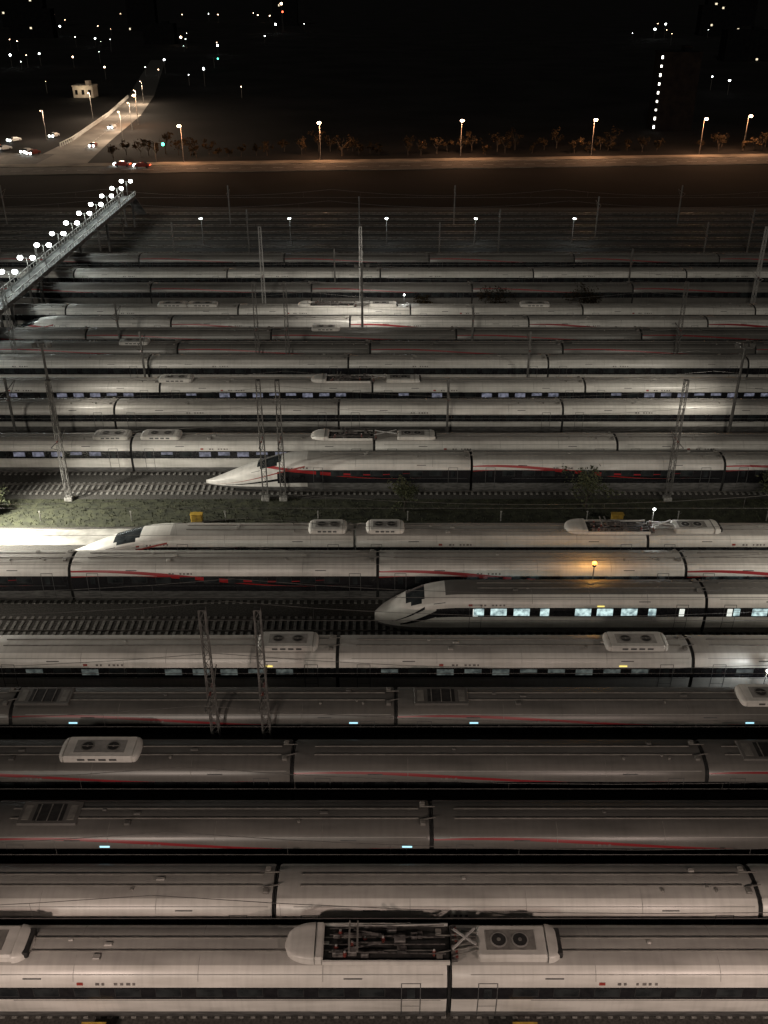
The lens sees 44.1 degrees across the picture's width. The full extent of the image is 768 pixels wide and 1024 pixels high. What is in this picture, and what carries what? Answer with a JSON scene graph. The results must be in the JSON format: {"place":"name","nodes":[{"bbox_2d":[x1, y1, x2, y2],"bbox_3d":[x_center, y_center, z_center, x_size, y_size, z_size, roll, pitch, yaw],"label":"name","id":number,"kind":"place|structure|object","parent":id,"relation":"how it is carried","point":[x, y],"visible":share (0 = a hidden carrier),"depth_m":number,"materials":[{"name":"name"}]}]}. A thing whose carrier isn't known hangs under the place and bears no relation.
{"place":"outdoors","nodes":[
{"label":"outdoors","id":0,"kind":"place"},
{"bbox_2d":[0,0,46,26],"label":"apartment building","id":1,"kind":"structure","parent":0,"point":[5,5],"depth_m":1096.14,"materials":[{"name":"black"}]},
{"bbox_2d":[0,0,41,25],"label":"windows","id":2,"kind":"structure","parent":1,"relation":"in","point":[0,0],"depth_m":1096.05,"materials":[{"name":"black"}]},
{"bbox_2d":[72,80,97,97],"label":"walls","id":3,"kind":"structure","parent":0,"point":[86,86],"depth_m":428.10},
{"bbox_2d":[37,60,165,163],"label":"side road","id":4,"kind":"structure","parent":0,"point":[75,149],"depth_m":345.44,"materials":[{"name":"asphalt"}]},
{"bbox_2d":[88,142,97,147],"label":"car","id":5,"kind":"object","parent":4,"relation":"on","point":[92,144],"visible":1,"depth_m":298.20,"materials":[{"name":"white paint"}]},
{"bbox_2d":[125,0,157,30],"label":"apartment building","id":6,"kind":"structure","parent":0,"point":[139,12],"depth_m":1012.15,"materials":[{"name":"black"}]},
{"bbox_2d":[126,1,153,29],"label":"windows","id":7,"kind":"structure","parent":6,"relation":"in","point":[126,1],"depth_m":1010.72,"materials":[{"name":"black"}]},
{"bbox_2d":[142,21,177,43],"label":"apartment building","id":8,"kind":"structure","parent":0,"point":[163,32],"depth_m":798.04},
{"bbox_2d":[143,25,173,43],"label":"windows","id":9,"kind":"structure","parent":8,"relation":"in","point":[143,25],"depth_m":797.98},
{"bbox_2d":[0,529,355,545],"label":"concrete path","id":10,"kind":"structure","parent":0,"point":[45,540],"depth_m":88.84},
{"bbox_2d":[272,0,297,25],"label":"apartment building","id":11,"kind":"structure","parent":0,"point":[288,16],"depth_m":1144.50,"materials":[{"name":"black"}]},
{"bbox_2d":[272,0,296,24],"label":"windows","id":12,"kind":"structure","parent":11,"relation":"in","point":[272,0],"depth_m":1145.01,"materials":[{"name":"black"}]},
{"bbox_2d":[0,0,767,207],"bbox_3d":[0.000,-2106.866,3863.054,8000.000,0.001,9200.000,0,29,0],"label":"ground","id":13,"kind":"structure","parent":0,"point":[389,76],"depth_m":422.86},
{"bbox_2d":[0,145,11,150],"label":"car","id":14,"kind":"object","parent":13,"relation":"on","point":[2,147],"visible":1,"depth_m":293.53,"materials":[{"name":"paint"}]},
{"bbox_2d":[6,137,21,141],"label":"car","id":15,"kind":"object","parent":13,"relation":"on","point":[12,139],"visible":1,"depth_m":309.00,"materials":[{"name":"paint"}]},
{"bbox_2d":[6,6,57,37],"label":"apartment building","id":16,"kind":"structure","parent":13,"relation":"on","point":[37,22],"depth_m":882.98,"materials":[{"name":"black"}]},
{"bbox_2d":[8,10,51,36],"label":"windows","id":17,"kind":"structure","parent":16,"relation":"in","point":[8,10],"depth_m":882.86,"materials":[{"name":"black"}]},
{"bbox_2d":[48,132,59,137],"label":"car","id":18,"kind":"object","parent":13,"relation":"on","point":[54,134],"visible":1,"depth_m":317.57,"materials":[{"name":"paint"}]},
{"bbox_2d":[9,2,730,94],"bbox_3d":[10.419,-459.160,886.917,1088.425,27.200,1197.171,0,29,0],"label":"distant city lights","id":19,"kind":"object","parent":13,"relation":"on","point":[264,36],"visible":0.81,"depth_m":610.03,"materials":[{"name":"metal"}]},
{"bbox_2d":[0,208,767,1023],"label":"track bed ballast","id":20,"kind":"structure","parent":13,"relation":"on","point":[452,238],"depth_m":184.97,"materials":[{"name":"gravel"}]},
{"bbox_2d":[0,185,7,223],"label":"catenary mast","id":21,"kind":"object","parent":20,"relation":"on","point":[3,203],"visible":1,"depth_m":201.65,"materials":[{"name":"metal"}]},
{"bbox_2d":[0,378,16,432],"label":"catenary mast","id":22,"kind":"object","parent":20,"relation":"on","point":[9,404],"visible":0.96,"depth_m":103.77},
{"bbox_2d":[0,281,17,353],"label":"lattice mast","id":23,"kind":"object","parent":20,"relation":"on","point":[8,325],"visible":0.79,"depth_m":120.86,"materials":[{"name":"metal"}]},
{"bbox_2d":[31,343,58,432],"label":"floodlight mast","id":24,"kind":"object","parent":20,"relation":"on","point":[41,345],"visible":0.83,"depth_m":100.40,"materials":[{"name":"metal"}]},
{"bbox_2d":[0,179,146,326],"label":"footbridge","id":25,"kind":"object","parent":20,"relation":"on","point":[29,279],"visible":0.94,"depth_m":159.57,"materials":[{"name":"concrete"}]},
{"bbox_2d":[81,1022,105,1023],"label":"trackside cabinet","id":26,"kind":"object","parent":20,"relation":"on","point":[93,1023],"visible":1,"depth_m":46.31,"materials":[{"name":"metal"}]},
{"bbox_2d":[111,302,120,340],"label":"catenary mast","id":27,"kind":"object","parent":20,"relation":"on","point":[117,318],"visible":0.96,"depth_m":127.77,"materials":[{"name":"metal"}]},
{"bbox_2d":[116,196,124,236],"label":"catenary mast","id":28,"kind":"object","parent":20,"relation":"on","point":[121,216],"visible":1,"depth_m":191.13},
{"bbox_2d":[135,331,145,376],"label":"catenary mast","id":29,"kind":"object","parent":20,"relation":"on","point":[141,350],"visible":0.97,"depth_m":117.37,"materials":[{"name":"metal"}]},
{"bbox_2d":[169,222,174,252],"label":"catenary mast","id":30,"kind":"object","parent":20,"relation":"on","point":[172,236],"visible":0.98,"depth_m":170.54,"materials":[{"name":"metal"}]},
{"bbox_2d":[198,607,221,738],"bbox_3d":[-10.900,11.366,59.736,0.800,12.830,4.625,0,29,0],"label":"lattice mast","id":31,"kind":"object","parent":20,"relation":"on","point":[212,684],"visible":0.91,"depth_m":58.96,"materials":[{"name":"metal"}]},
{"bbox_2d":[226,185,230,223],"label":"catenary mast","id":32,"kind":"object","parent":20,"relation":"on","point":[228,191],"visible":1,"depth_m":201.51,"materials":[{"name":"metal"}]},
{"bbox_2d":[246,209,249,251],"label":"catenary mast","id":33,"kind":"object","parent":20,"relation":"on","point":[247,231],"visible":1,"depth_m":180.86,"materials":[{"name":"metal"}]},
{"bbox_2d":[251,281,259,353],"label":"lattice mast","id":34,"kind":"object","parent":20,"relation":"on","point":[257,329],"visible":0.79,"depth_m":120.67,"materials":[{"name":"metal"}]},
{"bbox_2d":[258,226,265,302],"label":"lattice mast","id":35,"kind":"object","parent":20,"relation":"on","point":[260,265],"visible":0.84,"depth_m":142.71,"materials":[{"name":"metal"}]},
{"bbox_2d":[253,607,271,738],"bbox_3d":[-7.600,11.366,59.736,0.800,12.830,4.625,0,29,0],"label":"lattice mast","id":36,"kind":"object","parent":20,"relation":"on","point":[265,685],"visible":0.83,"depth_m":58.92,"materials":[{"name":"metal"}]},
{"bbox_2d":[282,281,289,353],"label":"lattice mast","id":37,"kind":"object","parent":20,"relation":"on","point":[287,328],"visible":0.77,"depth_m":120.84,"materials":[{"name":"metal"}]},
{"bbox_2d":[333,249,335,281],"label":"catenary mast","id":38,"kind":"object","parent":20,"relation":"on","point":[334,267],"visible":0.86,"depth_m":153.76,"materials":[{"name":"metal"}]},
{"bbox_2d":[358,196,359,236],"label":"catenary mast","id":39,"kind":"object","parent":20,"relation":"on","point":[359,212],"visible":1,"depth_m":190.24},
{"bbox_2d":[359,226,361,300],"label":"lattice mast","id":40,"kind":"object","parent":20,"relation":"on","point":[359,264],"visible":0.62,"depth_m":142.54,"materials":[{"name":"metal"}]},
{"bbox_2d":[354,264,369,326],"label":"floodlight mast","id":41,"kind":"object","parent":20,"relation":"on","point":[362,267],"visible":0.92,"depth_m":128.85,"materials":[{"name":"metal"}]},
{"bbox_2d":[0,189,767,918],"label":"catenary wires","id":42,"kind":"object","parent":20,"relation":"on","point":[396,501],"visible":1,"depth_m":77.70,"materials":[{"name":"metal"}]},
{"bbox_2d":[0,497,767,526],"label":"grass verge","id":43,"kind":"object","parent":20,"relation":"on","point":[63,513],"depth_m":93.28,"materials":[{"name":"plant"}]},
{"bbox_2d":[0,485,10,506],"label":"bush","id":44,"kind":"object","parent":43,"relation":"on","point":[2,498],"visible":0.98,"depth_m":92.75,"materials":[{"name":"green plant"}]},
{"bbox_2d":[44,379,73,500],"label":"lattice mast","id":45,"kind":"object","parent":43,"relation":"on","point":[70,497],"visible":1,"depth_m":92.41,"materials":[{"name":"metal"}]},
{"bbox_2d":[190,512,203,522],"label":"trackside cabinet","id":46,"kind":"object","parent":43,"relation":"on","point":[196,517],"visible":0.92,"depth_m":90.80,"materials":[{"name":"metal"}]},
{"bbox_2d":[255,379,269,500],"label":"lattice mast","id":47,"kind":"object","parent":43,"relation":"on","point":[265,497],"visible":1,"depth_m":92.42,"materials":[{"name":"metal"}]},
{"bbox_2d":[274,379,287,500],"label":"lattice mast","id":48,"kind":"object","parent":43,"relation":"on","point":[283,497],"visible":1,"depth_m":92.42,"materials":[{"name":"metal"}]},
{"bbox_2d":[387,474,424,512],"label":"bush","id":49,"kind":"object","parent":43,"relation":"on","point":[402,492],"visible":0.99,"depth_m":92.06,"materials":[{"name":"green plant"}]},
{"bbox_2d":[558,463,623,508],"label":"bush","id":50,"kind":"object","parent":43,"relation":"on","point":[589,480],"visible":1,"depth_m":92.44,"materials":[{"name":"green plant"}]},
{"bbox_2d":[610,512,623,519],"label":"trackside cabinet","id":51,"kind":"object","parent":43,"relation":"on","point":[617,515],"visible":0.74,"depth_m":90.77,"materials":[{"name":"metal"}]},
{"bbox_2d":[662,379,689,500],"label":"lattice mast","id":52,"kind":"object","parent":43,"relation":"on","point":[668,497],"visible":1,"depth_m":92.40,"materials":[{"name":"metal"}]},
{"bbox_2d":[756,470,767,507],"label":"bush","id":53,"kind":"object","parent":43,"relation":"on","point":[765,484],"visible":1,"depth_m":92.23,"materials":[{"name":"green plant"}]},
{"bbox_2d":[0,472,767,1018],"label":"concrete sleepers","id":54,"kind":"object","parent":20,"relation":"on","point":[272,628],"visible":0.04,"depth_m":77.00},
{"bbox_2d":[0,212,767,631],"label":"railway tracks","id":55,"kind":"object","parent":20,"relation":"on","point":[342,252],"visible":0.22,"depth_m":191.66,"materials":[{"name":"metal"}]},
{"bbox_2d":[0,920,767,1015],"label":"speed train","id":56,"kind":"object","parent":55,"relation":"on","point":[368,969],"visible":1,"depth_m":46.29,"materials":[{"name":"white paint"}]},
{"bbox_2d":[0,800,767,865],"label":"speed train","id":57,"kind":"object","parent":55,"relation":"on","point":[557,826],"visible":0.86,"depth_m":53.57,"materials":[{"name":"silver metal"}]},
{"bbox_2d":[0,737,767,801],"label":"speed train","id":58,"kind":"object","parent":55,"relation":"on","point":[590,769],"visible":0.95,"depth_m":58.02,"materials":[{"name":"silver metal"}]},
{"bbox_2d":[0,863,767,926],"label":"speed train","id":59,"kind":"object","parent":55,"relation":"on","point":[597,890],"visible":0.65,"depth_m":49.54,"materials":[{"name":"white paint"}]},
{"bbox_2d":[0,632,767,688],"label":"speed train","id":60,"kind":"object","parent":55,"relation":"on","point":[610,652],"visible":0.92,"depth_m":67.62,"materials":[{"name":"white paint"}]},
{"bbox_2d":[0,684,767,740],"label":"speed train","id":61,"kind":"object","parent":55,"relation":"on","point":[736,705],"visible":0.85,"depth_m":62.44,"materials":[{"name":"silver metal"}]},
{"bbox_2d":[0,549,767,599],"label":"speed train","id":62,"kind":"object","parent":55,"relation":"on","point":[38,580],"visible":0.73,"depth_m":77.98,"materials":[{"name":"paint"}]},
{"bbox_2d":[0,397,767,433],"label":"speed train","id":63,"kind":"object","parent":55,"relation":"on","point":[464,416],"visible":0.84,"depth_m":107.09,"materials":[{"name":"white paint"}]},
{"bbox_2d":[0,426,767,471],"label":"speed train","id":64,"kind":"object","parent":55,"relation":"on","point":[138,454],"visible":0.66,"depth_m":98.66,"materials":[{"name":"white paint"}]},
{"bbox_2d":[0,353,767,376],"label":"speed train","id":65,"kind":"object","parent":55,"relation":"on","point":[308,365],"visible":0.77,"depth_m":119.87,"materials":[{"name":"white paint"}]},
{"bbox_2d":[0,371,767,398],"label":"speed train","id":66,"kind":"object","parent":55,"relation":"on","point":[181,386],"visible":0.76,"depth_m":112.74,"materials":[{"name":"white paint"}]},
{"bbox_2d":[0,281,767,302],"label":"speed train","id":67,"kind":"object","parent":55,"relation":"on","point":[234,293],"visible":0.6,"depth_m":149.14,"materials":[{"name":"silver metal"}]},
{"bbox_2d":[0,324,767,340],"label":"speed train","id":68,"kind":"object","parent":55,"relation":"on","point":[310,334],"visible":0.54,"depth_m":129.35,"materials":[{"name":"silver metal"}]},
{"bbox_2d":[0,267,767,281],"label":"speed train","id":69,"kind":"object","parent":55,"relation":"on","point":[229,274],"visible":0.58,"depth_m":156.45,"materials":[{"name":"white paint"}]},
{"bbox_2d":[0,252,767,268],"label":"speed train","id":70,"kind":"object","parent":55,"relation":"on","point":[402,258],"visible":0.55,"depth_m":165.18,"materials":[{"name":"silver metal"}]},
{"bbox_2d":[0,299,767,326],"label":"speed train","id":71,"kind":"object","parent":55,"relation":"on","point":[23,313],"visible":0.6,"depth_m":138.94,"materials":[{"name":"white paint"}]},
{"bbox_2d":[0,338,767,354],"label":"speed train","id":72,"kind":"object","parent":55,"relation":"on","point":[348,348],"visible":0.38,"depth_m":124.33,"materials":[{"name":"silver metal"}]},
{"bbox_2d":[14,314,767,327],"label":"speed train","id":73,"kind":"object","parent":55,"relation":"on","point":[524,320],"visible":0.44,"depth_m":133.82,"materials":[{"name":"white paint"}]},
{"bbox_2d":[76,516,767,550],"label":"speed train","id":74,"kind":"object","parent":55,"relation":"on","point":[582,526],"visible":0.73,"depth_m":81.82,"materials":[{"name":"white paint"}]},
{"bbox_2d":[206,450,767,490],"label":"speed train","id":75,"kind":"object","parent":55,"relation":"on","point":[713,470],"visible":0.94,"depth_m":95.05,"materials":[{"name":"white paint"}]},
{"bbox_2d":[375,579,767,631],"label":"speed train","id":76,"kind":"object","parent":55,"relation":"on","point":[594,608],"visible":0.97,"depth_m":74.23,"materials":[{"name":"white paint"}]},
{"bbox_2d":[413,294,432,302],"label":"tree","id":77,"kind":"object","parent":20,"relation":"on","point":[423,299],"visible":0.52,"depth_m":145.61,"materials":[{"name":"green plant"}]},
{"bbox_2d":[438,222,440,252],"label":"catenary mast","id":78,"kind":"object","parent":20,"relation":"on","point":[439,236],"visible":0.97,"depth_m":170.00,"materials":[{"name":"metal"}]},
{"bbox_2d":[446,378,449,432],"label":"catenary mast","id":79,"kind":"object","parent":20,"relation":"on","point":[448,397],"visible":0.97,"depth_m":103.70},
{"bbox_2d":[453,185,455,223],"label":"catenary mast","id":80,"kind":"object","parent":20,"relation":"on","point":[454,203],"visible":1,"depth_m":201.29,"materials":[{"name":"metal"}]},
{"bbox_2d":[471,302,474,340],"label":"catenary mast","id":81,"kind":"object","parent":20,"relation":"on","point":[473,315],"visible":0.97,"depth_m":127.64,"materials":[{"name":"metal"}]},
{"bbox_2d":[474,285,515,302],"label":"tree","id":82,"kind":"object","parent":20,"relation":"on","point":[490,297],"visible":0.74,"depth_m":145.07,"materials":[{"name":"green plant"}]},
{"bbox_2d":[497,209,501,251],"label":"catenary mast","id":83,"kind":"object","parent":20,"relation":"on","point":[499,229],"visible":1,"depth_m":180.57,"materials":[{"name":"metal"}]},
{"bbox_2d":[513,1022,536,1023],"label":"trackside cabinet","id":84,"kind":"object","parent":20,"relation":"on","point":[524,1022],"visible":1,"depth_m":46.33,"materials":[{"name":"metal"}]},
{"bbox_2d":[526,331,532,376],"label":"catenary mast","id":85,"kind":"object","parent":20,"relation":"on","point":[529,345],"visible":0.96,"depth_m":117.40,"materials":[{"name":"metal"}]},
{"bbox_2d":[562,279,602,302],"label":"tree","id":86,"kind":"object","parent":20,"relation":"on","point":[591,300],"visible":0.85,"depth_m":145.41,"materials":[{"name":"green plant"}]},
{"bbox_2d":[594,196,600,236],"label":"catenary mast","id":87,"kind":"object","parent":20,"relation":"on","point":[598,207],"visible":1,"depth_m":191.00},
{"bbox_2d":[628,249,634,280],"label":"catenary mast","id":88,"kind":"object","parent":20,"relation":"on","point":[631,255],"visible":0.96,"depth_m":153.40,"materials":[{"name":"metal"}]},
{"bbox_2d":[676,185,684,223],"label":"catenary mast","id":89,"kind":"object","parent":20,"relation":"on","point":[680,203],"visible":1,"depth_m":201.50,"materials":[{"name":"metal"}]},
{"bbox_2d":[673,281,689,353],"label":"lattice mast","id":90,"kind":"object","parent":20,"relation":"on","point":[680,318],"visible":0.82,"depth_m":120.85,"materials":[{"name":"metal"}]},
{"bbox_2d":[703,222,710,252],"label":"catenary mast","id":91,"kind":"object","parent":20,"relation":"on","point":[706,233],"visible":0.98,"depth_m":170.47,"materials":[{"name":"metal"}]},
{"bbox_2d":[727,343,755,432],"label":"floodlight mast","id":92,"kind":"object","parent":20,"relation":"on","point":[745,345],"visible":0.89,"depth_m":101.21,"materials":[{"name":"metal"}]},
{"bbox_2d":[746,209,758,251],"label":"catenary mast","id":93,"kind":"object","parent":20,"relation":"on","point":[753,215],"visible":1,"depth_m":180.55,"materials":[{"name":"metal"}]},
{"bbox_2d":[750,226,767,302],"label":"lattice mast","id":94,"kind":"object","parent":20,"relation":"on","point":[759,262],"visible":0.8,"depth_m":142.56,"materials":[{"name":"metal"}]},
{"bbox_2d":[107,126,767,158],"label":"distant tree row","id":95,"kind":"object","parent":13,"relation":"on","point":[722,138],"visible":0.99,"depth_m":287.66,"materials":[{"name":"brown plant"}]},
{"bbox_2d":[0,153,767,174],"bbox_3d":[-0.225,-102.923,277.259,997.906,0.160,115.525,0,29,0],"label":"road","id":96,"kind":"structure","parent":0,"point":[357,164],"depth_m":271.37,"materials":[{"name":"asphalt"}]},
{"bbox_2d":[20,148,30,153],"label":"car","id":97,"kind":"object","parent":96,"relation":"on","point":[23,150],"visible":0.68,"depth_m":287.71,"materials":[{"name":"paint"}]},
{"bbox_2d":[26,149,40,155],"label":"car","id":98,"kind":"object","parent":96,"relation":"on","point":[32,152],"visible":1,"depth_m":285.34,"materials":[{"name":"red paint"}]},
{"bbox_2d":[113,161,130,166],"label":"car","id":99,"kind":"object","parent":96,"relation":"on","point":[122,163],"visible":1,"depth_m":267.24,"materials":[{"name":"red paint"}]},
{"bbox_2d":[133,162,150,167],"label":"car","id":100,"kind":"object","parent":96,"relation":"on","point":[142,164],"visible":1,"depth_m":265.46,"materials":[{"name":"red paint"}]},
{"bbox_2d":[646,45,702,131],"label":"walls","id":101,"kind":"structure","parent":0,"point":[686,52],"depth_m":326.00,"materials":[{"name":"black"}]},
{"bbox_2d":[653,56,663,128],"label":"stair lights","id":102,"kind":"object","parent":101,"relation":"attached to","point":[657,93],"visible":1,"depth_m":325.44,"materials":[{"name":"grey"}]},
{"bbox_2d":[656,57,699,128],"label":"windows","id":103,"kind":"structure","parent":101,"relation":"attached to","point":[678,89],"depth_m":325.01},
{"bbox_2d":[695,3,744,35],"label":"apartment building","id":104,"kind":"structure","parent":0,"point":[715,20],"depth_m":925.75,"materials":[{"name":"black"}]},
{"bbox_2d":[700,7,742,34],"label":"windows","id":105,"kind":"structure","parent":104,"relation":"in","point":[704,7],"depth_m":926.13,"materials":[{"name":"black"}]},
{"bbox_2d":[705,0,758,25],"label":"apartment building","id":106,"kind":"structure","parent":0,"point":[749,12],"depth_m":1141.38,"materials":[{"name":"black"}]},
{"bbox_2d":[710,3,755,24],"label":"windows","id":107,"kind":"structure","parent":106,"relation":"in","point":[710,3],"depth_m":1144.46,"materials":[{"name":"black"}]},
{"bbox_2d":[717,26,767,60],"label":"apartment building","id":108,"kind":"structure","parent":0,"point":[751,44],"depth_m":623.36,"materials":[{"name":"black"}]},
{"bbox_2d":[726,32,767,59],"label":"windows","id":109,"kind":"structure","parent":108,"relation":"in","point":[730,32],"depth_m":622.69,"materials":[{"name":"black"}]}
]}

